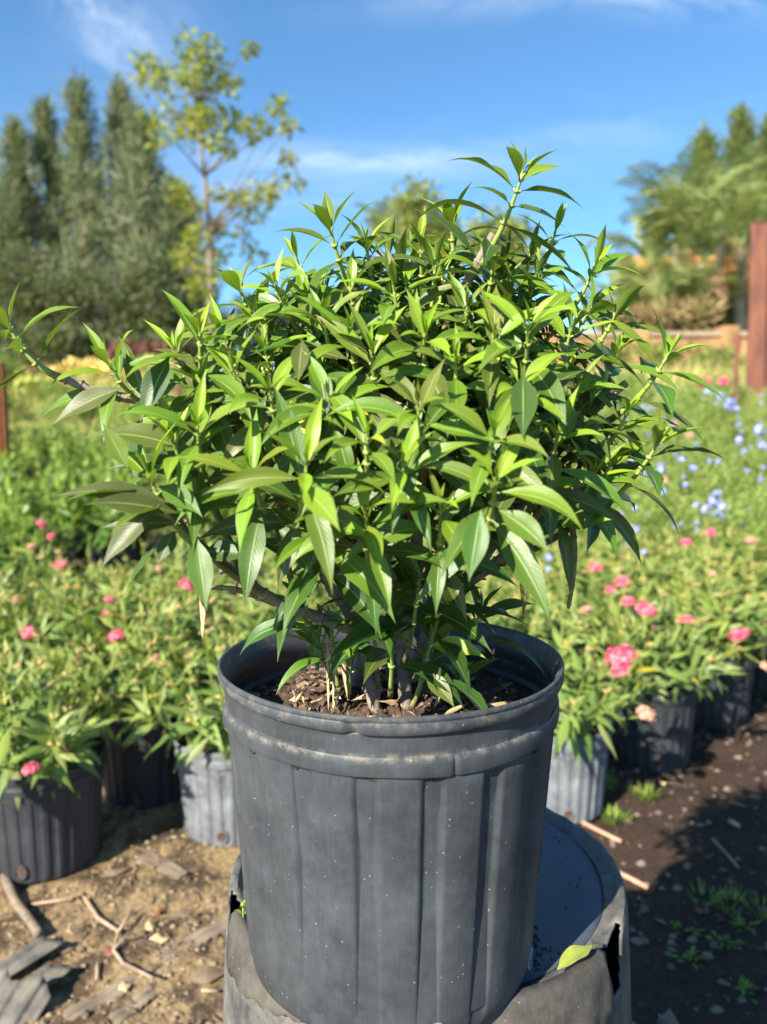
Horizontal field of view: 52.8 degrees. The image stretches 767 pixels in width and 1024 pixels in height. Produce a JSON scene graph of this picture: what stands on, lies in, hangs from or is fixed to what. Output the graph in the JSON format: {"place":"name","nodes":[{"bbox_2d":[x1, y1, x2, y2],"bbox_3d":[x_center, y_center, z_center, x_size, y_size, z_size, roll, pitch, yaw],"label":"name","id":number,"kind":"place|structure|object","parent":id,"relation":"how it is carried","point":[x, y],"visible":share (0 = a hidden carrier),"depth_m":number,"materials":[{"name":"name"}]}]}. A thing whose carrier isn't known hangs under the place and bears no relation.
{"place":"outdoors","nodes":[
{"label":"outdoors","id":0,"kind":"place"},
{"bbox_2d":[0,381,766,1023],"bbox_3d":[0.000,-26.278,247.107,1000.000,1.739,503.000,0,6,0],"label":"ground","id":1,"kind":"structure","parent":0,"point":[678,987],"depth_m":1.63,"materials":[{"name":"soil"}]},
{"bbox_2d":[0,363,11,469],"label":"orange post","id":2,"kind":"object","parent":1,"relation":"on","point":[4,429],"visible":0.47,"depth_m":5.78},
{"bbox_2d":[0,433,37,488],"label":"leafy plant","id":3,"kind":"object","parent":1,"relation":"on","point":[23,464],"visible":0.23,"depth_m":5.53,"materials":[{"name":"green plant"}]},
{"bbox_2d":[0,874,42,936],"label":"stick","id":4,"kind":"object","parent":1,"relation":"on","point":[21,909],"visible":0.91,"depth_m":1.57,"materials":[{"name":"brown wood"}]},
{"bbox_2d":[0,965,50,1023],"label":"pot shard","id":5,"kind":"object","parent":1,"relation":"on","point":[22,1001],"visible":1,"depth_m":1.31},
{"bbox_2d":[0,935,63,976],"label":"pot shard","id":6,"kind":"object","parent":1,"relation":"on","point":[37,948],"visible":0.93,"depth_m":1.42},
{"bbox_2d":[7,370,56,404],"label":"shrub","id":7,"kind":"object","parent":1,"relation":"on","point":[23,382],"visible":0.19,"depth_m":9.20,"materials":[{"name":"yellow plant"}]},
{"bbox_2d":[0,483,73,588],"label":"leafy plant","id":8,"kind":"object","parent":1,"relation":"on","point":[15,534],"visible":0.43,"depth_m":3.87,"materials":[{"name":"green plant"}]},
{"bbox_2d":[0,109,73,350],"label":"casuarina tree","id":9,"kind":"object","parent":1,"relation":"on","point":[18,146],"visible":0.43,"depth_m":32.26,"materials":[{"name":"green plant"}]},
{"bbox_2d":[0,532,80,645],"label":"potted pentas","id":10,"kind":"object","parent":1,"relation":"on","point":[5,573],"visible":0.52,"depth_m":2.80,"materials":[{"name":"green plant"}]},
{"bbox_2d":[0,236,84,342],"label":"bushy tree","id":11,"kind":"object","parent":1,"relation":"on","point":[28,303],"visible":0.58,"depth_m":25.33,"materials":[{"name":"green plant"}]},
{"bbox_2d":[0,85,88,323],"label":"casuarina tree","id":12,"kind":"object","parent":1,"relation":"on","point":[43,136],"visible":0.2,"depth_m":33.22,"materials":[{"name":"green plant"}]},
{"bbox_2d":[0,444,90,569],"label":"leafy plant","id":13,"kind":"object","parent":1,"relation":"on","point":[44,500],"visible":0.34,"depth_m":4.37,"materials":[{"name":"green plant"}]},
{"bbox_2d":[28,963,71,986],"bbox_3d":[-0.613,0.833,1.362,0.054,0.022,0.112,12,18,37],"label":"pot shard","id":14,"kind":"object","parent":1,"relation":"on","point":[51,973],"visible":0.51,"depth_m":1.38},
{"bbox_2d":[2,519,102,618],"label":"potted pentas","id":15,"kind":"object","parent":1,"relation":"on","point":[41,523],"visible":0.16,"depth_m":3.09,"materials":[{"name":"green plant"}]},
{"bbox_2d":[0,315,117,371],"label":"bushy tree","id":16,"kind":"object","parent":1,"relation":"on","point":[70,339],"visible":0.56,"depth_m":20.89,"materials":[{"name":"green plant"}]},
{"bbox_2d":[18,441,105,556],"bbox_3d":[-2.011,-0.090,4.959,0.573,0.742,0.508,-1,6,-13],"label":"leafy plant","id":17,"kind":"object","parent":1,"relation":"on","point":[80,552],"visible":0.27,"depth_m":4.91,"materials":[{"name":"green plant"}]},
{"bbox_2d":[25,407,100,491],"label":"leafy plant","id":18,"kind":"object","parent":1,"relation":"on","point":[70,444],"visible":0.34,"depth_m":6.03,"materials":[{"name":"green plant"}]},
{"bbox_2d":[31,389,100,429],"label":"weed bush","id":19,"kind":"object","parent":1,"relation":"on","point":[57,398],"visible":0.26,"depth_m":8.12,"materials":[{"name":"green plant"}]},
{"bbox_2d":[0,546,132,726],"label":"potted pentas","id":20,"kind":"object","parent":1,"relation":"on","point":[8,620],"visible":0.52,"depth_m":2.39,"materials":[{"name":"plant"}]},
{"bbox_2d":[19,65,124,326],"bbox_3d":[-12.662,-11.464,33.145,6.974,14.675,7.126,0,6,0],"label":"casuarina tree","id":21,"kind":"object","parent":1,"relation":"on","point":[78,136],"visible":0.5,"depth_m":32.21,"materials":[{"name":"green plant"}]},
{"bbox_2d":[48,428,113,489],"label":"leafy plant","id":22,"kind":"object","parent":1,"relation":"on","point":[88,453],"visible":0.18,"depth_m":5.49,"materials":[{"name":"green plant"}]},
{"bbox_2d":[0,620,163,883],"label":"potted pentas","id":23,"kind":"object","parent":1,"relation":"on","point":[52,762],"visible":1,"depth_m":1.67,"materials":[{"name":"plant"}]},
{"bbox_2d":[42,356,125,385],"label":"shrub","id":24,"kind":"object","parent":1,"relation":"on","point":[71,360],"visible":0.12,"depth_m":10.62,"materials":[{"name":"yellow plant"}]},
{"bbox_2d":[14,533,162,689],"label":"potted pentas","id":25,"kind":"object","parent":1,"relation":"on","point":[89,582],"visible":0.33,"depth_m":2.65,"materials":[{"name":"plant"}]},
{"bbox_2d":[29,256,155,360],"bbox_3d":[-9.134,-5.809,25.593,3.893,4.845,4.430,0,6,0],"label":"bushy tree","id":26,"kind":"object","parent":1,"relation":"on","point":[120,318],"visible":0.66,"depth_m":24.59,"materials":[{"name":"green plant"}]},
{"bbox_2d":[62,976,135,1020],"bbox_3d":[-0.474,0.838,1.341,0.040,0.010,0.154,6,9,45],"label":"weathered slat","id":27,"kind":"object","parent":1,"relation":"on","point":[75,1011],"visible":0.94,"depth_m":1.32,"materials":[{"name":"brown wood"}]},
{"bbox_2d":[42,69,167,303],"bbox_3d":[-11.767,-12.009,34.423,6.241,15.487,6.913,4,8,36],"label":"casuarina tree","id":28,"kind":"object","parent":1,"relation":"on","point":[118,98],"visible":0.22,"depth_m":33.68,"materials":[{"name":"green plant"}]},
{"bbox_2d":[54,450,163,592],"bbox_3d":[-1.518,0.035,4.335,0.635,0.823,0.563,3,7,23],"label":"leafy plant","id":29,"kind":"object","parent":1,"relation":"on","point":[99,541],"visible":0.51,"depth_m":4.27,"materials":[{"name":"green plant"}]},
{"bbox_2d":[82,895,153,979],"bbox_3d":[-0.497,0.809,1.487,0.069,0.028,0.340,-4,8,-36],"label":"stick","id":30,"kind":"object","parent":1,"relation":"on","point":[116,944],"visible":1,"depth_m":1.49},
{"bbox_2d":[85,403,153,479],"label":"leafy plant","id":31,"kind":"object","parent":1,"relation":"on","point":[100,439],"visible":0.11,"depth_m":6.04,"materials":[{"name":"green plant"}]},
{"bbox_2d":[0,800,238,1023],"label":"litter","id":32,"kind":"object","parent":1,"relation":"on","point":[206,974],"visible":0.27,"depth_m":1.54,"materials":[{"name":"wood"}]},
{"bbox_2d":[0,803,239,1023],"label":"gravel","id":33,"kind":"structure","parent":1,"relation":"on","point":[155,955],"depth_m":1.56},
{"bbox_2d":[73,452,171,560],"bbox_3d":[-1.632,-0.072,4.871,0.567,0.760,0.582,-6,8,-43],"label":"leafy plant","id":34,"kind":"object","parent":1,"relation":"on","point":[142,537],"visible":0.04,"depth_m":4.84,"materials":[{"name":"green plant"}]},
{"bbox_2d":[20,584,227,808],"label":"potted pentas","id":35,"kind":"object","parent":1,"relation":"on","point":[131,777],"visible":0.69,"depth_m":2.00,"materials":[{"name":"plant"}]},
{"bbox_2d":[74,538,188,613],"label":"potted pentas","id":36,"kind":"object","parent":1,"relation":"on","point":[148,567],"visible":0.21,"depth_m":3.13,"materials":[{"name":"green plant"}]},
{"bbox_2d":[108,989,160,1023],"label":"weathered slat","id":37,"kind":"object","parent":1,"relation":"on","point":[122,1013],"visible":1,"depth_m":1.31,"materials":[{"name":"brown wood"}]},
{"bbox_2d":[106,336,173,368],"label":"shrub","id":38,"kind":"object","parent":1,"relation":"on","point":[147,344],"visible":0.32,"depth_m":12.57,"materials":[{"name":"red plant"}]},
{"bbox_2d":[51,96,230,330],"bbox_3d":[-9.985,-10.441,32.281,7.412,12.822,6.067,-6,9,-44],"label":"casuarina tree","id":39,"kind":"object","parent":1,"relation":"on","point":[138,159],"visible":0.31,"depth_m":31.20,"materials":[{"name":"green plant"}]},
{"bbox_2d":[57,533,264,699],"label":"potted pentas","id":40,"kind":"object","parent":1,"relation":"on","point":[114,598],"visible":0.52,"depth_m":2.45,"materials":[{"name":"plant"}]},
{"bbox_2d":[117,242,205,334],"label":"bushy tree","id":41,"kind":"object","parent":1,"relation":"on","point":[160,311],"visible":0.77,"depth_m":23.63,"materials":[{"name":"green plant"}]},
{"bbox_2d":[138,851,186,879],"bbox_3d":[-0.496,0.793,1.734,0.141,0.011,0.040,5,8,36],"label":"chip","id":42,"kind":"object","parent":1,"relation":"on","point":[171,869],"visible":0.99,"depth_m":1.72,"materials":[{"name":"brown wood"}]},
{"bbox_2d":[109,325,224,365],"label":"bushy tree","id":43,"kind":"object","parent":1,"relation":"on","point":[190,346],"visible":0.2,"depth_m":20.99,"materials":[{"name":"green plant"}]},
{"bbox_2d":[117,590,243,846],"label":"potted pentas","id":44,"kind":"object","parent":1,"relation":"on","point":[199,736],"visible":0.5,"depth_m":1.80,"materials":[{"name":"plant"}]},
{"bbox_2d":[123,166,237,356],"bbox_3d":[-8.255,-8.941,31.743,5.372,9.955,5.318,5,8,40],"label":"casuarina tree","id":45,"kind":"object","parent":1,"relation":"on","point":[170,223],"visible":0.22,"depth_m":30.62,"materials":[{"name":"green plant"}]},
{"bbox_2d":[157,919,226,960],"bbox_3d":[-0.360,0.819,1.476,0.043,0.010,0.150,6,9,44],"label":"weathered slat","id":46,"kind":"object","parent":1,"relation":"on","point":[205,934],"visible":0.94,"depth_m":1.48,"materials":[{"name":"brown wood"}]},
{"bbox_2d":[150,474,237,580],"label":"leafy plant","id":47,"kind":"object","parent":1,"relation":"on","point":[183,545],"visible":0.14,"depth_m":4.37,"materials":[{"name":"green plant"}]},
{"bbox_2d":[133,520,274,621],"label":"potted pentas","id":48,"kind":"object","parent":1,"relation":"on","point":[216,580],"visible":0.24,"depth_m":3.08,"materials":[{"name":"green plant"}]},
{"bbox_2d":[126,21,307,332],"bbox_3d":[-3.485,-6.622,16.178,3.878,6.401,3.999,0,6,0],"label":"thin tree","id":49,"kind":"object","parent":1,"relation":"on","point":[202,125],"visible":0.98,"depth_m":16.02,"materials":[{"name":"green plant"}]},
{"bbox_2d":[204,288,300,361],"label":"bushy tree","id":50,"kind":"object","parent":1,"relation":"on","point":[240,332],"visible":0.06,"depth_m":27.17,"materials":[{"name":"green plant"}]},
{"bbox_2d":[191,566,343,653],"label":"potted pentas","id":51,"kind":"object","parent":1,"relation":"on","point":[255,619],"visible":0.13,"depth_m":2.39,"materials":[{"name":"plant"}]},
{"bbox_2d":[229,547,341,640],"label":"potted pentas","id":52,"kind":"object","parent":1,"relation":"on","point":[269,579],"visible":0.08,"depth_m":2.71,"materials":[{"name":"green plant"}]},
{"bbox_2d":[352,195,398,291],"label":"palm tree","id":53,"kind":"object","parent":1,"relation":"on","point":[377,219],"visible":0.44,"depth_m":24.95,"materials":[{"name":"green plant"}]},
{"bbox_2d":[384,170,463,264],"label":"round tree","id":54,"kind":"object","parent":1,"relation":"on","point":[406,212],"visible":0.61,"depth_m":22.62,"materials":[{"name":"green plant"}]},
{"bbox_2d":[222,807,631,1023],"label":"upturned bucket","id":55,"kind":"object","parent":1,"relation":"on","point":[581,898],"visible":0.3,"depth_m":0.68,"materials":[{"name":"plastic"}]},
{"bbox_2d":[0,137,725,1023],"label":"potted shrub","id":56,"kind":"object","parent":55,"relation":"on","point":[390,771],"visible":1,"depth_m":0.53,"materials":[{"name":"green plant"}]},
{"bbox_2d":[557,945,595,969],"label":"fallen leaf","id":57,"kind":"object","parent":55,"relation":"on","point":[572,954],"visible":1,"depth_m":0.63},
{"bbox_2d":[451,197,545,289],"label":"round tree","id":58,"kind":"object","parent":1,"relation":"on","point":[515,238],"visible":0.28,"depth_m":28.20,"materials":[{"name":"green plant"}]},
{"bbox_2d":[460,549,560,632],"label":"potted pentas","id":59,"kind":"object","parent":1,"relation":"on","point":[500,581],"visible":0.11,"depth_m":2.78,"materials":[{"name":"green plant"}]},
{"bbox_2d":[431,575,595,653],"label":"potted pentas","id":60,"kind":"object","parent":1,"relation":"on","point":[538,624],"visible":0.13,"depth_m":2.41,"materials":[{"name":"plant"}]},
{"bbox_2d":[490,532,595,579],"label":"potted pentas","id":61,"kind":"object","parent":1,"relation":"on","point":[540,554],"visible":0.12,"depth_m":3.74,"materials":[{"name":"green plant"}]},
{"bbox_2d":[503,543,637,631],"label":"potted pentas","id":62,"kind":"object","parent":1,"relation":"on","point":[586,573],"visible":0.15,"depth_m":3.13,"materials":[{"name":"green plant"}]},
{"bbox_2d":[505,544,659,646],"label":"potted pentas","id":63,"kind":"object","parent":1,"relation":"on","point":[598,601],"visible":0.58,"depth_m":2.71,"materials":[{"name":"green plant"}]},
{"bbox_2d":[539,584,661,823],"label":"potted pentas","id":64,"kind":"object","parent":1,"relation":"on","point":[582,740],"visible":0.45,"depth_m":1.90,"materials":[{"name":"plant"}]},
{"bbox_2d":[568,234,670,330],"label":"palm tree","id":65,"kind":"object","parent":1,"relation":"on","point":[629,263],"visible":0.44,"depth_m":17.90,"materials":[{"name":"green plant"}]},
{"bbox_2d":[577,476,667,579],"bbox_3d":[1.171,0.109,3.773,0.576,0.586,0.532,-5,8,-40],"label":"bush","id":66,"kind":"object","parent":1,"relation":"on","point":[604,548],"visible":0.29,"depth_m":3.73,"materials":[{"name":"green plant"}]},
{"bbox_2d":[589,291,659,330],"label":"dry shrub","id":67,"kind":"object","parent":1,"relation":"on","point":[637,311],"visible":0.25,"depth_m":14.99,"materials":[{"name":"brown plant"}]},
{"bbox_2d":[599,375,655,450],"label":"plumbago bush","id":68,"kind":"object","parent":1,"relation":"on","point":[630,394],"visible":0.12,"depth_m":7.06,"materials":[{"name":"green plant"}]},
{"bbox_2d":[581,404,690,520],"bbox_3d":[1.767,-0.311,5.596,0.785,0.952,0.803,1,6,8],"label":"plumbago bush","id":69,"kind":"object","parent":1,"relation":"on","point":[658,457],"visible":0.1,"depth_m":5.57,"materials":[{"name":"green plant"}]},
{"bbox_2d":[577,514,700,614],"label":"potted pentas","id":70,"kind":"object","parent":1,"relation":"on","point":[663,558],"visible":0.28,"depth_m":3.37,"materials":[{"name":"green plant"}]},
{"bbox_2d":[602,338,676,375],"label":"shrub","id":71,"kind":"object","parent":1,"relation":"on","point":[639,352],"visible":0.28,"depth_m":12.53,"materials":[{"name":"yellow plant"}]},
{"bbox_2d":[539,325,746,371],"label":"garden wall","id":72,"kind":"structure","parent":1,"relation":"on","point":[722,334],"depth_m":14.08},
{"bbox_2d":[593,456,712,577],"bbox_3d":[1.459,0.122,4.270,0.634,0.865,0.745,-2,6,-16],"label":"plumbago bush","id":73,"kind":"object","parent":1,"relation":"on","point":[642,514],"visible":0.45,"depth_m":4.13,"materials":[{"name":"green plant"}]},
{"bbox_2d":[560,569,753,771],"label":"potted pentas","id":74,"kind":"object","parent":1,"relation":"on","point":[664,745],"visible":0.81,"depth_m":2.21,"materials":[{"name":"plant"}]},
{"bbox_2d":[603,233,712,305],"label":"palm tree","id":75,"kind":"object","parent":1,"relation":"on","point":[662,281],"visible":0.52,"depth_m":16.43,"materials":[{"name":"green plant"}]},
{"bbox_2d":[581,194,741,310],"bbox_3d":[6.533,-5.036,18.426,2.707,4.834,3.492,-6,8,-43],"label":"palm tree","id":76,"kind":"object","parent":1,"relation":"on","point":[660,237],"visible":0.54,"depth_m":18.14,"materials":[{"name":"green plant"}]},
{"bbox_2d":[631,291,698,330],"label":"dry shrub","id":77,"kind":"object","parent":1,"relation":"on","point":[665,312],"visible":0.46,"depth_m":14.80,"materials":[{"name":"beige plant"}]},
{"bbox_2d":[567,676,766,1023],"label":"soil clods","id":78,"kind":"object","parent":1,"relation":"on","point":[713,944],"visible":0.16,"depth_m":1.67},
{"bbox_2d":[606,406,734,556],"bbox_3d":[1.791,-0.137,4.856,0.727,1.070,0.826,-2,6,-15],"label":"plumbago bush","id":79,"kind":"object","parent":1,"relation":"on","point":[677,489],"visible":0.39,"depth_m":4.74,"materials":[{"name":"green plant"}]},
{"bbox_2d":[621,396,719,466],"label":"plumbago bush","id":80,"kind":"object","parent":1,"relation":"on","point":[692,420],"visible":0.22,"depth_m":6.40,"materials":[{"name":"green plant"}]},
{"bbox_2d":[583,700,766,1023],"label":"litter","id":81,"kind":"object","parent":1,"relation":"on","point":[667,1017],"visible":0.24,"depth_m":1.62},
{"bbox_2d":[611,140,750,299],"bbox_3d":[7.636,-6.048,20.356,3.362,6.431,3.637,2,6,19],"label":"palm tree","id":82,"kind":"object","parent":1,"relation":"on","point":[670,182],"visible":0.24,"depth_m":19.83,"materials":[{"name":"green plant"}]},
{"bbox_2d":[613,527,753,624],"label":"potted pentas","id":83,"kind":"object","parent":1,"relation":"on","point":[689,577],"visible":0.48,"depth_m":3.07,"materials":[{"name":"green plant"}]},
{"bbox_2d":[644,254,745,304],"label":"palm tree","id":84,"kind":"object","parent":1,"relation":"on","point":[688,288],"visible":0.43,"depth_m":16.89,"materials":[{"name":"green plant"}]},
{"bbox_2d":[663,290,729,330],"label":"dry shrub","id":85,"kind":"object","parent":1,"relation":"on","point":[705,320],"visible":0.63,"depth_m":14.85,"materials":[{"name":"beige plant"}]},
{"bbox_2d":[652,515,745,577],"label":"potted pentas","id":86,"kind":"object","parent":1,"relation":"on","point":[703,538],"visible":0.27,"depth_m":3.73,"materials":[{"name":"green plant"}]},
{"bbox_2d":[650,376,748,521],"bbox_3d":[2.335,-0.419,5.662,0.676,1.159,0.745,-2,7,-21],"label":"plumbago bush","id":87,"kind":"object","parent":1,"relation":"on","point":[725,381],"visible":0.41,"depth_m":5.62,"materials":[{"name":"green plant"}]},
{"bbox_2d":[650,375,748,449],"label":"plumbago bush","id":88,"kind":"object","parent":1,"relation":"on","point":[712,419],"visible":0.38,"depth_m":6.96,"materials":[{"name":"green plant"}]},
{"bbox_2d":[633,146,766,316],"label":"palm tree","id":89,"kind":"object","parent":1,"relation":"on","point":[703,226],"visible":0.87,"depth_m":17.08,"materials":[{"name":"green plant"}]},
{"bbox_2d":[665,116,736,255],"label":"tall tree","id":90,"kind":"object","parent":1,"relation":"on","point":[701,137],"visible":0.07,"depth_m":34.22,"materials":[{"name":"green plant"}]},
{"bbox_2d":[638,550,766,729],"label":"potted pentas","id":91,"kind":"object","parent":1,"relation":"on","point":[726,709],"visible":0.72,"depth_m":2.52,"materials":[{"name":"plant"}]},
{"bbox_2d":[653,148,766,286],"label":"palm tree","id":92,"kind":"object","parent":1,"relation":"on","point":[720,253],"visible":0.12,"depth_m":21.93,"materials":[{"name":"green plant"}]},
{"bbox_2d":[656,525,766,593],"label":"potted pentas","id":93,"kind":"object","parent":1,"relation":"on","point":[726,547],"visible":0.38,"depth_m":3.39,"materials":[{"name":"green plant"}]},
{"bbox_2d":[678,286,748,330],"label":"dry shrub","id":94,"kind":"object","parent":1,"relation":"on","point":[729,316],"visible":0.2,"depth_m":20.80,"materials":[{"name":"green plant"}]},
{"bbox_2d":[683,342,746,379],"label":"shrub","id":95,"kind":"object","parent":1,"relation":"on","point":[724,355],"visible":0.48,"depth_m":12.23,"materials":[{"name":"green plant"}]},
{"bbox_2d":[675,379,765,426],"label":"weed bush","id":96,"kind":"object","parent":1,"relation":"on","point":[742,389],"visible":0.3,"depth_m":8.12,"materials":[{"name":"green plant"}]},
{"bbox_2d":[677,154,766,330],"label":"palm tree","id":97,"kind":"object","parent":1,"relation":"on","point":[742,267],"visible":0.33,"depth_m":19.19,"materials":[{"name":"green plant"}]},
{"bbox_2d":[680,432,766,593],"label":"plumbago bush","id":98,"kind":"object","parent":1,"relation":"on","point":[690,434],"visible":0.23,"depth_m":4.24,"materials":[{"name":"green plant"}]},
{"bbox_2d":[695,479,766,608],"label":"plumbago bush","id":99,"kind":"object","parent":1,"relation":"on","point":[760,524],"visible":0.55,"depth_m":3.80,"materials":[{"name":"green plant"}]},
{"bbox_2d":[695,393,766,534],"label":"plumbago bush","id":100,"kind":"object","parent":1,"relation":"on","point":[740,482],"visible":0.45,"depth_m":4.92,"materials":[{"name":"green plant"}]},
{"bbox_2d":[706,393,766,476],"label":"plumbago bush","id":101,"kind":"object","parent":1,"relation":"on","point":[747,431],"visible":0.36,"depth_m":6.35,"materials":[{"name":"green plant"}]},
{"bbox_2d":[708,99,766,255],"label":"tall tree","id":102,"kind":"object","parent":1,"relation":"on","point":[742,133],"visible":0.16,"depth_m":33.98,"materials":[{"name":"green plant"}]},
{"bbox_2d":[718,536,766,698],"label":"potted pentas","id":103,"kind":"object","parent":1,"relation":"on","point":[759,685],"visible":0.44,"depth_m":2.87,"materials":[{"name":"plant"}]},
{"bbox_2d":[746,221,766,407],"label":"rusty post","id":104,"kind":"object","parent":1,"relation":"on","point":[756,370],"visible":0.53,"depth_m":8.81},
{"bbox_2d":[0,0,766,371],"label":"sky","id":105,"kind":"structure","parent":0,"point":[381,91],"materials":[{"name":"blue"}]},
{"bbox_2d":[1,354,766,520],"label":"grass","id":106,"kind":"structure","parent":0,"point":[714,374],"depth_m":9.23,"materials":[{"name":"plant"}]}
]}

